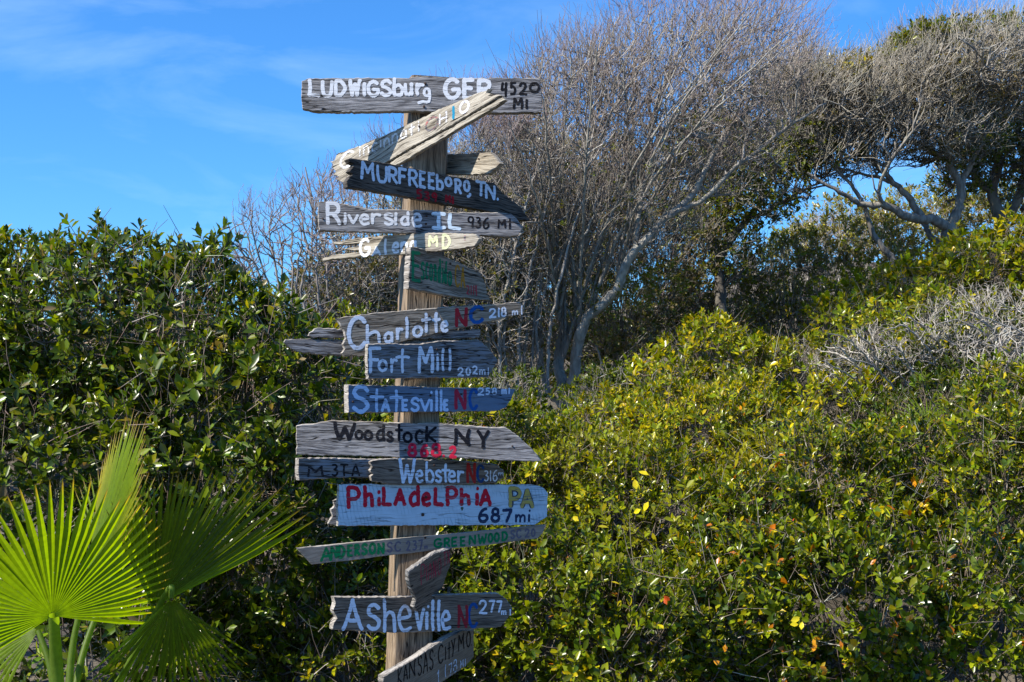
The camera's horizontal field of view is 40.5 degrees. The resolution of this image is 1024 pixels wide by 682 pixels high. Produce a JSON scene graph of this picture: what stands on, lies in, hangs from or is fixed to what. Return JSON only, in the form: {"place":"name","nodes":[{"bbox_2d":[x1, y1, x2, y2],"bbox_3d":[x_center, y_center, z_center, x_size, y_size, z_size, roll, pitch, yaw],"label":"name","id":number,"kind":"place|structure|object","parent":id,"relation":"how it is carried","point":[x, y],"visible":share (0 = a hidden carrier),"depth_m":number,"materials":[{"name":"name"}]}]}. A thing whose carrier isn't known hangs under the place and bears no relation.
{"place":"outdoors","nodes":[
{"label":"outdoors","id":0,"kind":"place"},
{"bbox_2d":[0,259,1023,681],"bbox_3d":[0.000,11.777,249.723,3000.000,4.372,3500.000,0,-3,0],"label":"ground","id":1,"kind":"structure","parent":0,"point":[548,615],"depth_m":8.18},
{"bbox_2d":[0,407,317,681],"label":"fan palm","id":2,"kind":"object","parent":1,"relation":"on","point":[115,534],"visible":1,"depth_m":4.92,"materials":[{"name":"green plant"}]},
{"bbox_2d":[0,205,388,681],"bbox_3d":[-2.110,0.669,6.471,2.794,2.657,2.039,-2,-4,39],"label":"broadleaf shrub","id":3,"kind":"object","parent":1,"relation":"on","point":[98,372],"visible":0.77,"depth_m":6.20,"materials":[{"name":"green plant"}]},
{"bbox_2d":[209,149,365,323],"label":"bare shrub","id":4,"kind":"object","parent":1,"relation":"on","point":[311,235],"visible":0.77,"depth_m":9.92,"materials":[{"name":"grey plant"}]},
{"bbox_2d":[234,294,537,681],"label":"leaved shrub","id":5,"kind":"object","parent":1,"relation":"on","point":[360,654],"visible":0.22,"depth_m":6.25,"materials":[{"name":"green plant"}]},
{"bbox_2d":[267,174,558,386],"bbox_3d":[-0.777,-0.472,10.853,2.296,2.000,2.009,0,-3,0],"label":"background bush","id":6,"kind":"object","parent":1,"relation":"on","point":[352,290],"visible":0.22,"depth_m":10.35,"materials":[{"name":"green plant"}]},
{"bbox_2d":[283,75,547,681],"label":"signpost","id":7,"kind":"object","parent":1,"relation":"on","point":[413,501],"visible":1,"depth_m":4.89,"materials":[{"name":"grey wood"}]},
{"bbox_2d":[289,64,591,396],"bbox_3d":[-0.577,-0.863,10.855,2.400,2.607,1.610,0,-3,0],"label":"bare shrub","id":8,"kind":"object","parent":1,"relation":"on","point":[512,283],"visible":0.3,"depth_m":10.65,"materials":[{"name":"grey plant"}]},
{"bbox_2d":[0,252,1023,475],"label":"thicket","id":9,"kind":"object","parent":1,"relation":"on","point":[554,388],"visible":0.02,"depth_m":17.80,"materials":[{"name":"green plant"}]},
{"bbox_2d":[444,355,680,509],"bbox_3d":[0.489,0.683,9.624,2.234,1.256,1.493,2,-3,-33],"label":"leaved shrub","id":10,"kind":"object","parent":1,"relation":"on","point":[616,376],"visible":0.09,"depth_m":9.81,"materials":[{"name":"green plant"}]},
{"bbox_2d":[390,106,744,402],"bbox_3d":[0.563,-0.754,13.478,3.580,3.116,2.830,0,-3,0],"label":"background bush","id":11,"kind":"object","parent":1,"relation":"on","point":[648,320],"visible":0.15,"depth_m":13.10,"materials":[{"name":"green plant"}]},
{"bbox_2d":[448,386,745,652],"bbox_3d":[0.346,0.924,7.471,2.002,1.381,1.378,-2,-4,41],"label":"evergreen shrub","id":12,"kind":"object","parent":1,"relation":"on","point":[622,472],"visible":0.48,"depth_m":7.17,"materials":[{"name":"green plant"}]},
{"bbox_2d":[432,462,801,681],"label":"evergreen shrub","id":13,"kind":"object","parent":1,"relation":"on","point":[583,571],"visible":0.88,"depth_m":6.10,"materials":[{"name":"green plant"}]},
{"bbox_2d":[451,0,852,408],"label":"bare tree","id":14,"kind":"object","parent":1,"relation":"on","point":[647,158],"visible":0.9,"depth_m":10.96,"materials":[{"name":"grey plant"}]},
{"bbox_2d":[540,360,846,561],"bbox_3d":[1.093,0.753,8.588,1.845,1.260,1.602,0,-3,0],"label":"evergreen shrub","id":15,"kind":"object","parent":1,"relation":"on","point":[656,412],"visible":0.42,"depth_m":8.36,"materials":[{"name":"green plant"}]},
{"bbox_2d":[661,104,834,325],"bbox_3d":[2.244,-1.214,13.267,1.697,2.174,1.846,0,-3,0],"label":"leafy tree","id":16,"kind":"object","parent":1,"relation":"on","point":[735,203],"visible":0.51,"depth_m":13.02,"materials":[{"name":"green plant"}]},
{"bbox_2d":[619,307,918,456],"bbox_3d":[1.838,0.313,9.829,2.233,1.190,1.487,-1,-3,23],"label":"broadleaf shrub","id":17,"kind":"object","parent":1,"relation":"on","point":[756,343],"visible":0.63,"depth_m":9.78,"materials":[{"name":"green plant"}]},
{"bbox_2d":[637,170,1023,368],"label":"background bush","id":18,"kind":"object","parent":1,"relation":"on","point":[802,253],"visible":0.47,"depth_m":14.06,"materials":[{"name":"green plant"}]},
{"bbox_2d":[661,397,1000,623],"bbox_3d":[1.656,0.872,7.231,1.983,1.173,1.158,1,-3,-21],"label":"evergreen shrub","id":19,"kind":"object","parent":1,"relation":"on","point":[864,473],"visible":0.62,"depth_m":7.05,"materials":[{"name":"green plant"}]},
{"bbox_2d":[654,481,1023,681],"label":"evergreen shrub","id":20,"kind":"object","parent":1,"relation":"on","point":[808,544],"visible":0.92,"depth_m":6.08,"materials":[{"name":"green plant"}]},
{"bbox_2d":[783,208,918,293],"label":"bare shrub","id":21,"kind":"object","parent":1,"relation":"on","point":[840,231],"visible":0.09,"depth_m":15.86,"materials":[{"name":"plant"}]},
{"bbox_2d":[742,0,1023,282],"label":"windswept tree","id":22,"kind":"object","parent":1,"relation":"on","point":[871,93],"visible":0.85,"depth_m":12.70,"materials":[{"name":"grey plant"}]},
{"bbox_2d":[800,201,1023,361],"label":"evergreen shrub","id":23,"kind":"object","parent":1,"relation":"on","point":[943,264],"visible":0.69,"depth_m":11.41,"materials":[{"name":"green plant"}]},
{"bbox_2d":[800,274,1023,400],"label":"dead thicket","id":24,"kind":"object","parent":1,"relation":"on","point":[900,323],"visible":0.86,"depth_m":9.43,"materials":[{"name":"grey plant"}]},
{"bbox_2d":[804,322,1023,488],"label":"leaved shrub","id":25,"kind":"object","parent":1,"relation":"on","point":[941,384],"visible":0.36,"depth_m":9.03,"materials":[{"name":"green plant"}]},
{"bbox_2d":[891,397,950,445],"bbox_3d":[2.420,0.470,8.035,0.442,0.323,0.307,2,-4,-39],"label":"fan palm","id":26,"kind":"object","parent":1,"relation":"on","point":[917,420],"visible":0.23,"depth_m":8.04,"materials":[{"name":"green plant"}]},
{"bbox_2d":[895,330,1023,639],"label":"evergreen shrub","id":27,"kind":"object","parent":1,"relation":"on","point":[1002,429],"visible":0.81,"depth_m":7.02,"materials":[{"name":"green plant"}]},
{"bbox_2d":[921,84,1023,254],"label":"leafy tree","id":28,"kind":"object","parent":1,"relation":"on","point":[989,183],"visible":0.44,"depth_m":14.04,"materials":[{"name":"green plant"}]},
{"bbox_2d":[0,0,1023,318],"label":"sky","id":29,"kind":"structure","parent":0,"point":[131,108],"materials":[{"name":"blue"}]}
]}

